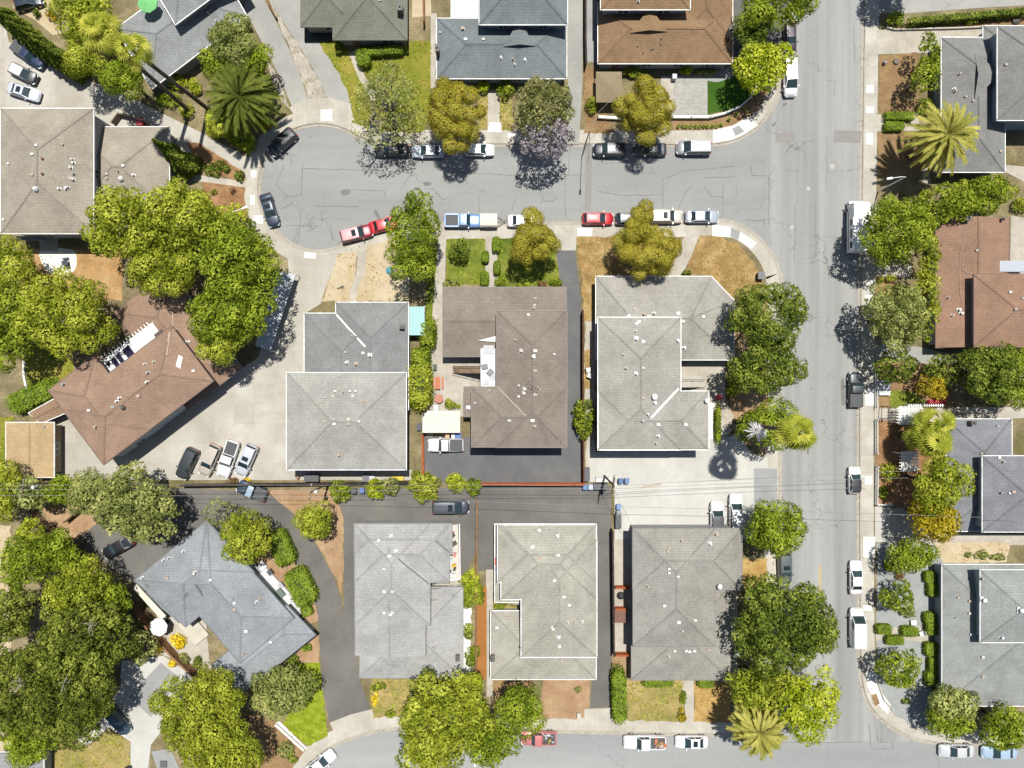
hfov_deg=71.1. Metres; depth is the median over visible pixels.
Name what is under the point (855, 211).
camper van
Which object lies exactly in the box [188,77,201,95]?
shrub
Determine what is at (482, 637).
ochre path
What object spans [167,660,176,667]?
shrub
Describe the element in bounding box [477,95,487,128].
lawn
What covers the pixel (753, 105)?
planting strip
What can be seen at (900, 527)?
driveway
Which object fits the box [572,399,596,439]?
shrub
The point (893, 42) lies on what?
driveway
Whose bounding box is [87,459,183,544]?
oak tree
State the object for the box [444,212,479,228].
pickup truck
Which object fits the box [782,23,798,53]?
parked car
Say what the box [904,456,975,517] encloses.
broadleaf tree
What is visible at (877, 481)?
fence
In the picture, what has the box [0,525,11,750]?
backyard
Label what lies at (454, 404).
shrub
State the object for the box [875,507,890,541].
driveway
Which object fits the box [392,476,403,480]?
toy slide
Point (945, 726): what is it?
broadleaf tree
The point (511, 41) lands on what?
blue grey house
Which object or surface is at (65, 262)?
garden table
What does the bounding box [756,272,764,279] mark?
wheeled bin
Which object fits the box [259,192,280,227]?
parked car
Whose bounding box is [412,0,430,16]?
path
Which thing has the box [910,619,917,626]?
garden chair
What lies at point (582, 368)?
fence
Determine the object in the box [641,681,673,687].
hedge
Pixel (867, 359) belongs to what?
pavement
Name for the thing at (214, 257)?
broadleaf tree
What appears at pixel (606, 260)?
dry front yard
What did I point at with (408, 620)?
mottled grey house
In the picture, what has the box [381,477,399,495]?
shrub
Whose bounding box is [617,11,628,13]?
window
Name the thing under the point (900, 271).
path
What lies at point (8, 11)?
cypress tree
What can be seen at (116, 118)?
enclosure wall
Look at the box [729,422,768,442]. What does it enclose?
yucca
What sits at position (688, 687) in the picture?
path
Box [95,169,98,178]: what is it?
window
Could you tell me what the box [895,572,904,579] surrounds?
shrub
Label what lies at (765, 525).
street tree
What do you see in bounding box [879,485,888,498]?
shrub
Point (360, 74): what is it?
path
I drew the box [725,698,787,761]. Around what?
date palm
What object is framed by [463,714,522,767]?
street tree
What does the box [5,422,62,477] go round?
flat roof garage
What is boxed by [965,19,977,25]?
shrub
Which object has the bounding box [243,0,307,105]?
driveway
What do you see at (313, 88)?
gravel strip
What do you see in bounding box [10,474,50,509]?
oak tree
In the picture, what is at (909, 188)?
terrain
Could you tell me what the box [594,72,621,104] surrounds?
gazebo
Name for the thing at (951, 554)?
sand yard
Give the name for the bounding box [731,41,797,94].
street tree
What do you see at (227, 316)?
broadleaf tree
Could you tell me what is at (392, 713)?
shrub
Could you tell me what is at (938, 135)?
date palm
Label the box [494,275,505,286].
shrub
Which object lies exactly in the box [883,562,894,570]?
shrub
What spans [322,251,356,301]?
sand yard
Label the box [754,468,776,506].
driveway apron
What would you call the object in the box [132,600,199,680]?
fence
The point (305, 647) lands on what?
shrub
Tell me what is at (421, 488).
shrub
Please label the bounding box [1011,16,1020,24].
rock
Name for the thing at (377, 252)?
sand yard
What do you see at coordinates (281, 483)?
fence
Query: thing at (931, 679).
hedge
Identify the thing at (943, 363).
broadleaf tree
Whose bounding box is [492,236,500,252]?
hedge
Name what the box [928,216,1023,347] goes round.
cinnamon roof house
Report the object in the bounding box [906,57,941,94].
broadleaf tree
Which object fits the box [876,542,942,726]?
gravel garden
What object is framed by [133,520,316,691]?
angled grey house
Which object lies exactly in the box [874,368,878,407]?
fence
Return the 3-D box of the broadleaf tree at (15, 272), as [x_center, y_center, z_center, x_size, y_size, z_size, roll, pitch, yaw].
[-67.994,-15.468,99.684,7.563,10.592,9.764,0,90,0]
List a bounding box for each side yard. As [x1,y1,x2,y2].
[584,0,596,62]
[584,321,595,481]
[614,539,630,651]
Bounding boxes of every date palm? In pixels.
[204,57,284,141]
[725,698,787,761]
[896,99,980,176]
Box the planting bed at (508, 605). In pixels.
[493,601,520,609]
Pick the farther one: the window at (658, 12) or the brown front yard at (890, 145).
the brown front yard at (890, 145)
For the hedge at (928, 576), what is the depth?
103.77 m
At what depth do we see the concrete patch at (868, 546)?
104.85 m
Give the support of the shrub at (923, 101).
on the terrain at (909, 188)
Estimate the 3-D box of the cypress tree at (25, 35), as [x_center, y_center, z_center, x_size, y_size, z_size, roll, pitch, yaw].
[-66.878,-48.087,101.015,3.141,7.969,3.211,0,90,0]
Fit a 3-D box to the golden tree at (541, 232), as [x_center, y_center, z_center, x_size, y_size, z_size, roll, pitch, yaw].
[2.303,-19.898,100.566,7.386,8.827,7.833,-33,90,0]
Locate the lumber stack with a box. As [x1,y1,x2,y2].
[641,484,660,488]
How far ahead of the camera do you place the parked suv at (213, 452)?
103.47 m
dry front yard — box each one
[370,679,409,717]
[539,680,589,719]
[576,236,616,320]
[626,680,683,721]
[686,235,761,299]
[694,681,730,722]
[743,558,766,588]
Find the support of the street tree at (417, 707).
on the terrain at (124, 10)
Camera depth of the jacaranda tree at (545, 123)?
96.42 m
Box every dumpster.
[304,474,319,481]
[584,467,589,480]
[593,483,607,489]
[615,514,620,528]
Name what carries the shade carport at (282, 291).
on the car park at (245, 405)
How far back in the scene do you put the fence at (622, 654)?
103.43 m
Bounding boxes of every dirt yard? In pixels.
[20,249,122,300]
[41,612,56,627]
[42,505,99,541]
[240,710,304,767]
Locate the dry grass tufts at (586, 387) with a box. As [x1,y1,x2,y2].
[0,17,1021,767]
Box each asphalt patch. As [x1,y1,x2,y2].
[585,145,591,209]
[776,132,794,141]
[834,130,861,142]
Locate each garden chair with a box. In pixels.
[255,561,266,571]
[267,568,273,575]
[278,581,284,587]
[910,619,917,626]
[919,630,926,636]
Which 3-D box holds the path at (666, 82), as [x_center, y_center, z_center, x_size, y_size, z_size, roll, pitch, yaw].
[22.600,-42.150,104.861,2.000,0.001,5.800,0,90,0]
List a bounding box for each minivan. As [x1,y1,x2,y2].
[432,499,469,515]
[676,139,711,156]
[782,57,799,97]
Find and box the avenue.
[765,0,907,741]
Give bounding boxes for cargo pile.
[542,733,553,744]
[654,738,666,749]
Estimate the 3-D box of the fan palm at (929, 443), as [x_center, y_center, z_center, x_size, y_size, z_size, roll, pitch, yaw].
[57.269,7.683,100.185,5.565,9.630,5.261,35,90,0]
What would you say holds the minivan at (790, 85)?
on the avenue
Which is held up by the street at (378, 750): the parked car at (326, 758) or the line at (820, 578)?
the parked car at (326, 758)
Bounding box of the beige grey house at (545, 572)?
[490,521,596,679]
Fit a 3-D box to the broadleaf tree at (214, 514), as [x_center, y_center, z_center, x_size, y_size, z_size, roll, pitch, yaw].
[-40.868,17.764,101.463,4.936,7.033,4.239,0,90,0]
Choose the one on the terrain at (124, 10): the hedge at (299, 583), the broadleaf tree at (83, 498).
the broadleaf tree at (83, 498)
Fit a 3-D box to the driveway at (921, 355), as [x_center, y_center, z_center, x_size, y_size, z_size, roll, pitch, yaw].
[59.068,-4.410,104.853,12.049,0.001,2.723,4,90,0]
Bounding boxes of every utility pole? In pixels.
[21,478,63,497]
[308,482,327,501]
[603,475,615,494]
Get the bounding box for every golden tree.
[427,76,485,154]
[508,205,562,266]
[610,198,682,281]
[611,73,675,147]
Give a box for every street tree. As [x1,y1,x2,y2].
[383,188,442,282]
[394,720,464,767]
[397,666,496,762]
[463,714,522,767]
[489,682,547,742]
[723,281,809,353]
[724,337,808,394]
[724,662,803,714]
[730,571,840,684]
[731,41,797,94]
[734,394,802,450]
[738,0,820,32]
[743,498,808,558]
[773,663,841,746]
[857,194,939,268]
[860,282,931,356]
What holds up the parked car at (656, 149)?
on the cross street at (739, 197)
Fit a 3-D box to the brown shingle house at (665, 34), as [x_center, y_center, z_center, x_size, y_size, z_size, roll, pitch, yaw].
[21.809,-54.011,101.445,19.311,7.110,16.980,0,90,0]
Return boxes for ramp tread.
[730,228,739,239]
[732,125,743,135]
[871,694,879,705]
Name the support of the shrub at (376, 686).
on the dry front yard at (388, 701)
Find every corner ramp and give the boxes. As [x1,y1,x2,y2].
[712,224,730,236]
[713,116,757,142]
[738,232,755,247]
[866,672,890,713]
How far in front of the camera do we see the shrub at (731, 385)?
103.75 m
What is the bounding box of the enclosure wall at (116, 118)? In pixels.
[110,112,150,125]
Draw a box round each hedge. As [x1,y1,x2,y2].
[3,376,60,414]
[223,127,258,155]
[264,525,299,567]
[283,563,319,607]
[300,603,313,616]
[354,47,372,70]
[367,44,408,57]
[405,362,435,412]
[410,344,432,370]
[417,317,437,351]
[480,270,489,286]
[482,250,488,263]
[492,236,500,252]
[493,260,500,275]
[609,661,627,726]
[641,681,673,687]
[696,681,714,688]
[713,402,721,445]
[874,623,892,634]
[881,111,916,121]
[882,121,904,131]
[883,634,904,645]
[893,7,1023,27]
[898,624,918,637]
[921,570,937,582]
[921,610,937,623]
[922,640,938,656]
[923,622,938,635]
[923,669,938,686]
[925,581,938,596]
[926,656,938,673]
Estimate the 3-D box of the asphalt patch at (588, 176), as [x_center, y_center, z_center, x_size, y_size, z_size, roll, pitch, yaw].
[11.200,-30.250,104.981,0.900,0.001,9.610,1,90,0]
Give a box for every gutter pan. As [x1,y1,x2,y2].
[258,13,793,767]
[857,0,1023,747]
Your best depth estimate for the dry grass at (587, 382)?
104.86 m
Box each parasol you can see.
[137,0,157,12]
[149,618,168,635]
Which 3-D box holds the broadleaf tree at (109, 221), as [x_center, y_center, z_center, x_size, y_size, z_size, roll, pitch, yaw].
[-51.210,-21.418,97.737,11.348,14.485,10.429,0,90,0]
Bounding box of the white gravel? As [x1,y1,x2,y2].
[464,608,471,674]
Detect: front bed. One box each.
[492,680,532,710]
[584,67,613,133]
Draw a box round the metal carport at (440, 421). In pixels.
[422,411,459,432]
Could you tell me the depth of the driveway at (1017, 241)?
104.86 m
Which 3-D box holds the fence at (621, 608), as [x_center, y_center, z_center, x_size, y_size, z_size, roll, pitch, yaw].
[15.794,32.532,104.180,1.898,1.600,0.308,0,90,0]
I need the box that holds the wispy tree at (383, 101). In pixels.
[350,59,428,149]
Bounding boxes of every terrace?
[438,352,480,415]
[681,360,736,436]
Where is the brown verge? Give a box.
[892,17,1023,28]
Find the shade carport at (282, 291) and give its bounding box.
[255,272,299,351]
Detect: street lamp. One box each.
[584,130,589,168]
[877,176,905,191]
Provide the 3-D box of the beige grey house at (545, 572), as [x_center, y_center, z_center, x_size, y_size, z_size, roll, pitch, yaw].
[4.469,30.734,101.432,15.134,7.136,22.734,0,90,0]
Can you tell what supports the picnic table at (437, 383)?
on the terrace at (454, 385)
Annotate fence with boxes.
[27,509,95,568]
[63,507,84,522]
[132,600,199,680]
[179,481,408,486]
[421,433,424,473]
[422,0,425,26]
[475,497,477,677]
[481,482,585,484]
[581,310,584,482]
[584,0,586,68]
[597,115,622,119]
[611,528,614,656]
[614,585,630,588]
[615,606,627,610]
[615,652,630,656]
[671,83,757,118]
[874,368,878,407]
[874,419,878,453]
[874,466,892,505]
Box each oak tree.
[0,535,61,597]
[0,584,48,647]
[0,641,64,733]
[0,705,62,764]
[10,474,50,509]
[19,658,118,751]
[33,586,143,697]
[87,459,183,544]
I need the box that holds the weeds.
[38,14,1004,764]
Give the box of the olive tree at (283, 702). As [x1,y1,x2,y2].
[249,663,320,721]
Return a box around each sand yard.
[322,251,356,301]
[356,235,409,301]
[934,541,1009,562]
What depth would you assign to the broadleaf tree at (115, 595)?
98.31 m
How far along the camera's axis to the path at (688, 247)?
104.85 m
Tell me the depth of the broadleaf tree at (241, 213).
100.85 m
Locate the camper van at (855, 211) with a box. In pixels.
[845,201,870,252]
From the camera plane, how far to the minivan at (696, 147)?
103.38 m
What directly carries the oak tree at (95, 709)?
on the terrain at (124, 10)
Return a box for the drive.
[75,656,196,767]
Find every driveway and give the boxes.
[74,488,477,721]
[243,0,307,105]
[271,0,350,106]
[424,250,581,481]
[478,486,611,707]
[564,0,582,143]
[875,343,955,363]
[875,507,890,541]
[877,29,981,53]
[879,0,1023,12]
[891,509,1023,545]
[1006,165,1023,273]
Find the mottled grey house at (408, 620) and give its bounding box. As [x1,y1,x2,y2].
[354,520,463,678]
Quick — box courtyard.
[155,608,210,668]
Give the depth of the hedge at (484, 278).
103.69 m
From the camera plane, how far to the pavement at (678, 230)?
104.87 m
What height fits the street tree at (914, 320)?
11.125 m
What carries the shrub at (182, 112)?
on the terrain at (124, 10)
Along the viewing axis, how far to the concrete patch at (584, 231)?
104.86 m
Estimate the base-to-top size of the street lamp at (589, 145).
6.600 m
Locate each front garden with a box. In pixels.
[877,362,952,407]
[877,420,937,504]
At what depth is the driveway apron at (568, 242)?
104.86 m
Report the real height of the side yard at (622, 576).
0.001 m
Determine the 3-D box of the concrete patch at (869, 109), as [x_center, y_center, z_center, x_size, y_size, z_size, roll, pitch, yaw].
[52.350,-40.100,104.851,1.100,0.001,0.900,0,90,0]
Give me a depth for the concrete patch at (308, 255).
104.86 m
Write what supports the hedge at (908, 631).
on the gravel garden at (913, 711)
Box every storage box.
[160,761,166,767]
[275,588,285,597]
[362,474,369,481]
[417,423,421,429]
[434,405,438,410]
[615,611,626,622]
[671,73,676,80]
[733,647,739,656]
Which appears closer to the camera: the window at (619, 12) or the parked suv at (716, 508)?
the window at (619, 12)
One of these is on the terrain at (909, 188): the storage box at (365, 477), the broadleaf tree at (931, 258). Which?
the broadleaf tree at (931, 258)
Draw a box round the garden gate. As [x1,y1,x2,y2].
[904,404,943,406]
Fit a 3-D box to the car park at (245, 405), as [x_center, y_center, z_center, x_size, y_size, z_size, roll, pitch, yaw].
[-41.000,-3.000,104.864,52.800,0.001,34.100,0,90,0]
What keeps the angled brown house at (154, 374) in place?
on the terrain at (124, 10)
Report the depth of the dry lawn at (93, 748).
104.85 m
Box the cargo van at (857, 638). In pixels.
[847,607,866,648]
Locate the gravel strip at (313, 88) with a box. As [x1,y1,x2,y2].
[269,0,325,98]
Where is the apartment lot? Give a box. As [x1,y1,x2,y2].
[4,28,252,178]
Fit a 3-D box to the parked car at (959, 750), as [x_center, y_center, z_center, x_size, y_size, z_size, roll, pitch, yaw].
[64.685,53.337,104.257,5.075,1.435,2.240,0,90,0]
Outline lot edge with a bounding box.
[0,25,5,107]
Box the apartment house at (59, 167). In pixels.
[0,108,174,240]
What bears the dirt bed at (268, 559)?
on the terrain at (124, 10)
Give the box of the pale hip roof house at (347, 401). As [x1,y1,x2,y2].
[286,302,426,469]
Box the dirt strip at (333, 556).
[269,489,343,594]
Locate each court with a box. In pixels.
[13,0,60,34]
[434,574,460,584]
[721,590,737,682]
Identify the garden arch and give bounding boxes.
[880,406,891,419]
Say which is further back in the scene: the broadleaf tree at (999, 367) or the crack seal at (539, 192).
the crack seal at (539, 192)
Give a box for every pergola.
[889,406,921,424]
[892,451,918,470]
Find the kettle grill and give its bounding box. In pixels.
[617,592,624,598]
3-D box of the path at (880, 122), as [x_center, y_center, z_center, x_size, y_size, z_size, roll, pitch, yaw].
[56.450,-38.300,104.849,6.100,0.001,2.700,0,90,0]
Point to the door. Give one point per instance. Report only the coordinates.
(356, 43)
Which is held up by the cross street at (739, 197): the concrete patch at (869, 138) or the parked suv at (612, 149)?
the parked suv at (612, 149)
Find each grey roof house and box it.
[630,525,742,680]
[933,25,1023,174]
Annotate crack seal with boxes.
[278,151,815,258]
[790,33,892,749]
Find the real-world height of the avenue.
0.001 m
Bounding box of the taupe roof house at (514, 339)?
[442,287,566,447]
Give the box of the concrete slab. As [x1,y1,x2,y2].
[129,663,177,716]
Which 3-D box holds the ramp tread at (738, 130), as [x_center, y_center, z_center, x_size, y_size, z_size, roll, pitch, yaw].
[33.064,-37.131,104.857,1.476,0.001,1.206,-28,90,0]
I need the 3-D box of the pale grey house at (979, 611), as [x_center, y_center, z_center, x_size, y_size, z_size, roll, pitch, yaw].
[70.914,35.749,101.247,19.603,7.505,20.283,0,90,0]
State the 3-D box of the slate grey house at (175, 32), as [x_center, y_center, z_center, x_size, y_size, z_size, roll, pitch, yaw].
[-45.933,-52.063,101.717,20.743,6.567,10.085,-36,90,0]
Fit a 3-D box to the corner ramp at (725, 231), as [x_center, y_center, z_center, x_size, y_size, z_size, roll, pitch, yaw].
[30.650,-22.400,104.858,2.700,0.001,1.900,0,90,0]
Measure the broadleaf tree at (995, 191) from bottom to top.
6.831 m
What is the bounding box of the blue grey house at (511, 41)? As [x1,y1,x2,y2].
[435,0,567,82]
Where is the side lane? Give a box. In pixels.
[734,0,786,59]
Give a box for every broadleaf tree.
[0,233,48,304]
[0,289,37,373]
[0,459,23,523]
[4,750,41,767]
[11,265,120,359]
[14,516,55,546]
[29,526,85,573]
[37,553,113,618]
[40,473,81,505]
[44,0,113,26]
[54,0,117,55]
[62,41,109,79]
[65,466,123,515]
[78,184,169,259]
[93,581,134,618]
[95,59,148,102]
[124,629,159,665]
[125,239,201,298]
[139,175,222,250]
[147,661,246,756]
[178,712,265,767]
[185,259,277,344]
[187,212,283,293]
[194,318,246,367]
[196,47,231,81]
[200,496,235,526]
[202,202,248,228]
[206,11,260,69]
[219,506,274,566]
[239,42,274,84]
[291,498,333,540]
[454,670,484,702]
[732,6,775,54]
[872,348,919,385]
[874,648,922,688]
[877,578,914,612]
[884,534,940,575]
[904,221,942,286]
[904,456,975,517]
[905,496,963,543]
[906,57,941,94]
[909,269,941,342]
[910,30,941,79]
[912,181,964,223]
[914,372,947,400]
[923,353,967,385]
[924,699,977,742]
[927,681,981,724]
[938,191,979,221]
[956,341,1023,407]
[958,173,1019,215]
[976,700,1023,751]
[990,345,1023,410]
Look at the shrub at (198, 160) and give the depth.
103.91 m
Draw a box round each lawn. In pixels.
[25,344,73,386]
[52,728,130,767]
[283,662,327,745]
[319,41,370,129]
[359,41,430,132]
[425,246,437,319]
[445,238,484,285]
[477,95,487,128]
[497,238,559,286]
[500,95,512,130]
[708,76,754,113]
[889,390,925,407]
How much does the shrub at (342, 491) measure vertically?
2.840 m
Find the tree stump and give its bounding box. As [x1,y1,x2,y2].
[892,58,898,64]
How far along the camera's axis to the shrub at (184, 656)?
104.14 m
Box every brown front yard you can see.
[877,129,955,178]
[878,52,918,113]
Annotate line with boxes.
[0,495,1018,518]
[8,478,892,491]
[19,471,900,485]
[819,565,820,595]
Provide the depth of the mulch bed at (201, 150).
104.86 m
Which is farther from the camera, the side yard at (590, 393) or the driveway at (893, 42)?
the side yard at (590, 393)
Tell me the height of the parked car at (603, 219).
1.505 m
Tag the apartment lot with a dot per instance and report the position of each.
(57, 88)
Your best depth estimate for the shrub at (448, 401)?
103.97 m
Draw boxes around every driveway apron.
[289,97,354,120]
[330,709,374,737]
[555,235,577,249]
[584,708,612,722]
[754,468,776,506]
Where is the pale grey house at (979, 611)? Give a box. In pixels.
[934,563,1023,706]
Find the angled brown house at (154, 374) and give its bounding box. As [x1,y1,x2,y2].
[48,273,243,464]
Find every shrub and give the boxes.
[32,8,41,16]
[44,9,56,20]
[156,89,180,107]
[156,645,163,652]
[167,74,189,89]
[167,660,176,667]
[169,633,186,649]
[178,102,194,118]
[178,652,189,663]
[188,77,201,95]
[188,152,202,167]
[192,655,201,667]
[201,160,230,176]
[205,125,220,138]
[227,477,238,482]
[234,170,244,182]
[260,119,272,130]
[276,740,293,758]
[285,654,298,664]
[287,751,297,763]
[300,643,311,652]
[329,479,351,503]
[333,41,343,53]
[365,478,383,499]
[370,682,386,691]
[370,692,377,705]
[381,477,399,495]
[385,710,395,717]
[406,470,441,503]
[443,279,459,286]
[445,398,451,406]
[445,402,459,409]
[446,472,465,492]
[448,237,470,263]
[458,567,480,592]
[463,477,481,496]
[463,582,484,608]
[464,623,473,639]
[464,645,480,667]
[476,80,490,92]
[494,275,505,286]
[494,603,505,608]
[496,80,514,99]
[538,280,547,286]
[549,277,562,286]
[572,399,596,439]
[574,686,581,692]
[584,95,597,113]
[623,66,641,78]
[677,707,686,722]
[678,66,692,74]
[680,691,686,703]
[682,269,691,275]
[695,69,717,76]
[726,387,737,397]
[728,377,738,387]
[877,277,883,283]
[879,462,899,481]
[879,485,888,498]
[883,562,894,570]
[885,11,904,25]
[886,274,897,281]
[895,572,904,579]
[898,607,915,618]
[901,698,909,703]
[906,677,915,689]
[916,97,936,116]
[927,397,945,404]
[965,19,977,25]
[965,551,972,557]
[974,549,989,559]
[989,553,1006,560]
[1012,197,1023,212]
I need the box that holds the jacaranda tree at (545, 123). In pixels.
[510,75,575,160]
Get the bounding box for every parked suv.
[175,446,199,479]
[198,443,222,476]
[235,443,258,476]
[267,127,298,157]
[339,224,373,243]
[593,141,625,157]
[649,208,682,223]
[709,501,725,526]
[727,493,744,527]
[776,551,793,584]
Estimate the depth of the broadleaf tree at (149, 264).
94.92 m
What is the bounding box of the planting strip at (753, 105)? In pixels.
[673,87,767,129]
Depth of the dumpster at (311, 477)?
103.72 m
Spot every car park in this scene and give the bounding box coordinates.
[51,247,411,479]
[589,433,767,539]
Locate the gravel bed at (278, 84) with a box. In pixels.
[268,63,288,106]
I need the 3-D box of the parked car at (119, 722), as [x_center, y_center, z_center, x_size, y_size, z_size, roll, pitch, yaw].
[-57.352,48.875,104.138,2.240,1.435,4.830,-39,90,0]
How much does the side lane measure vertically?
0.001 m
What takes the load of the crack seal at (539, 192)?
on the cross street at (739, 197)
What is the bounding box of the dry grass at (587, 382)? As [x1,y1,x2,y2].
[584,350,591,388]
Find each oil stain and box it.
[341,189,350,194]
[374,210,379,219]
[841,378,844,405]
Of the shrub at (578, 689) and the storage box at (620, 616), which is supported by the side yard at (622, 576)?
the storage box at (620, 616)
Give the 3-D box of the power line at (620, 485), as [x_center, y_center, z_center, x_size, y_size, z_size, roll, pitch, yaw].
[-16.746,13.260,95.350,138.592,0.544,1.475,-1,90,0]
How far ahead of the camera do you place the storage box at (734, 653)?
103.91 m
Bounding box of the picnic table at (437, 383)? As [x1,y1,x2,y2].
[432,377,443,388]
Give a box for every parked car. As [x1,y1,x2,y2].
[6,82,41,102]
[7,62,39,85]
[12,0,44,12]
[102,535,135,559]
[104,705,131,735]
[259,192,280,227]
[305,748,336,767]
[368,216,399,234]
[374,141,408,157]
[412,143,444,158]
[465,142,493,157]
[507,214,538,227]
[582,211,612,225]
[615,213,635,225]
[633,141,666,156]
[675,733,707,750]
[685,208,718,223]
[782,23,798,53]
[846,467,862,493]
[847,560,864,594]
[938,742,973,759]
[980,744,1017,760]
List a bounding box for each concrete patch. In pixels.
[250,195,254,204]
[251,170,255,176]
[254,215,262,223]
[304,252,315,258]
[321,110,331,120]
[488,123,501,131]
[508,133,518,137]
[578,228,592,235]
[863,537,874,556]
[863,605,871,610]
[865,280,872,283]
[865,389,874,405]
[865,476,871,483]
[866,85,873,92]
[866,107,873,112]
[866,133,872,143]
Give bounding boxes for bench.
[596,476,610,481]
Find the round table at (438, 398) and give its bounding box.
[434,394,442,402]
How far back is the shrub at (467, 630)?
103.99 m
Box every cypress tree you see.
[0,6,30,32]
[0,12,40,41]
[5,19,52,53]
[17,28,61,62]
[28,36,58,69]
[39,44,67,77]
[48,49,92,85]
[151,138,191,162]
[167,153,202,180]
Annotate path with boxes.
[151,749,178,767]
[175,171,244,186]
[276,721,305,748]
[348,51,374,99]
[349,249,366,301]
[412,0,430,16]
[426,235,445,436]
[431,13,436,90]
[477,586,486,678]
[485,235,496,286]
[486,570,493,696]
[487,90,499,131]
[661,76,672,114]
[667,236,698,275]
[682,681,693,721]
[707,65,734,81]
[709,403,716,438]
[874,407,1023,421]
[876,265,911,277]
[876,627,931,641]
[877,113,918,130]
[922,164,929,183]
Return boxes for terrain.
[0,0,766,767]
[874,5,1023,734]
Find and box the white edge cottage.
[0,748,51,767]
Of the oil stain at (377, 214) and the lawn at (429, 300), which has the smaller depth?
the lawn at (429, 300)
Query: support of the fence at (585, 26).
on the terrain at (124, 10)
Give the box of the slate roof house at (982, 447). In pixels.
[938,418,1023,531]
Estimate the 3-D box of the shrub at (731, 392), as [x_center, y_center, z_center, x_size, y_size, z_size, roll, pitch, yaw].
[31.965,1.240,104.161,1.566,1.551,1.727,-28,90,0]
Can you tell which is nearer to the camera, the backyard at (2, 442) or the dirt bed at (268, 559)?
the dirt bed at (268, 559)
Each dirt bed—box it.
[260,540,317,622]
[298,634,319,662]
[612,652,630,675]
[616,239,682,275]
[726,302,768,450]
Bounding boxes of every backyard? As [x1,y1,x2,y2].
[0,416,13,477]
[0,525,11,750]
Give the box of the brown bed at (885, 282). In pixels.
[876,276,895,293]
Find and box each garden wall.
[22,356,27,387]
[274,723,304,750]
[875,672,893,710]
[886,26,981,30]
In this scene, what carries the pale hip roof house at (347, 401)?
on the terrain at (124, 10)
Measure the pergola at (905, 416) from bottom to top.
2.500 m
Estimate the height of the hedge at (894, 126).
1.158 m
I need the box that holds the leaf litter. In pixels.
[252,2,934,757]
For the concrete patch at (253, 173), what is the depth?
104.85 m
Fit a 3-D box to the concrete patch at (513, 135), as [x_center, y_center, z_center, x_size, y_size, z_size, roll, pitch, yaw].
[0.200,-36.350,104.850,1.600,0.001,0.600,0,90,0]
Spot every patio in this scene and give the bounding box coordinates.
[39,238,57,250]
[39,248,76,275]
[673,75,707,114]
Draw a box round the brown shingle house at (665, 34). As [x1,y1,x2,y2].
[597,0,734,68]
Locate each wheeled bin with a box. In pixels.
[136,117,144,125]
[351,488,356,493]
[449,433,454,437]
[455,432,460,437]
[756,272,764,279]
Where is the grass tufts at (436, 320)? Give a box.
[0,40,917,767]
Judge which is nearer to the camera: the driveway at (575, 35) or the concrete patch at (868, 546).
the concrete patch at (868, 546)
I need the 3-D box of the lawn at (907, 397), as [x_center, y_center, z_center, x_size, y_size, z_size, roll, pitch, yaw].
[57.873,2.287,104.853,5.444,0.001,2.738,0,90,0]
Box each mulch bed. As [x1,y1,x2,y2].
[186,143,245,179]
[202,182,247,218]
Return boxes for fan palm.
[76,11,191,112]
[112,30,209,110]
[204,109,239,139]
[732,412,818,452]
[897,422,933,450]
[902,421,953,458]
[907,407,956,441]
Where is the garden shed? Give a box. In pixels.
[28,399,64,421]
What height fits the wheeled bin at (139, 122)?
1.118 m
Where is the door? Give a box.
[352,41,360,45]
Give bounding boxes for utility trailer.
[480,212,504,229]
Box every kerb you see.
[257,76,781,767]
[859,0,999,744]
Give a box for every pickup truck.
[9,38,47,69]
[217,439,240,477]
[236,479,268,501]
[428,437,463,453]
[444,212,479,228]
[521,729,556,747]
[623,733,666,751]
[846,372,864,407]
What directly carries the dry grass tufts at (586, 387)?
on the terrain at (124, 10)
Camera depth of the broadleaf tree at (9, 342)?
95.83 m
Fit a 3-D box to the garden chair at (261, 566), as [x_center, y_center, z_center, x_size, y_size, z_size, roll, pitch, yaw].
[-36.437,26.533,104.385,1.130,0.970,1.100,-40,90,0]
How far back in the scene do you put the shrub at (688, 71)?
104.06 m
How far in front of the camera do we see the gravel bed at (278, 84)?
104.86 m
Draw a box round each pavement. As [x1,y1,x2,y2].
[244,20,787,767]
[861,0,1023,743]
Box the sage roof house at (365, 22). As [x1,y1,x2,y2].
[300,0,407,45]
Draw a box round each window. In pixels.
[55,442,59,454]
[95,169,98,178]
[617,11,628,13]
[656,11,669,13]
[936,88,939,98]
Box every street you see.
[261,122,764,248]
[325,730,1023,767]
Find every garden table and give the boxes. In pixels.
[61,257,70,267]
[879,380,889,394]
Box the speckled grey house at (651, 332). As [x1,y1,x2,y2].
[595,276,734,450]
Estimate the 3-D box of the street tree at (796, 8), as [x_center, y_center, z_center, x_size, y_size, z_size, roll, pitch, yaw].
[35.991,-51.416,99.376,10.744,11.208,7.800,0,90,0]
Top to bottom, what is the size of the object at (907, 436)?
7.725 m
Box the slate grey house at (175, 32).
[116,0,248,91]
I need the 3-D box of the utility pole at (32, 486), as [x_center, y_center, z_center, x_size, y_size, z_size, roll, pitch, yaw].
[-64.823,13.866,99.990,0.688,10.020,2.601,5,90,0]

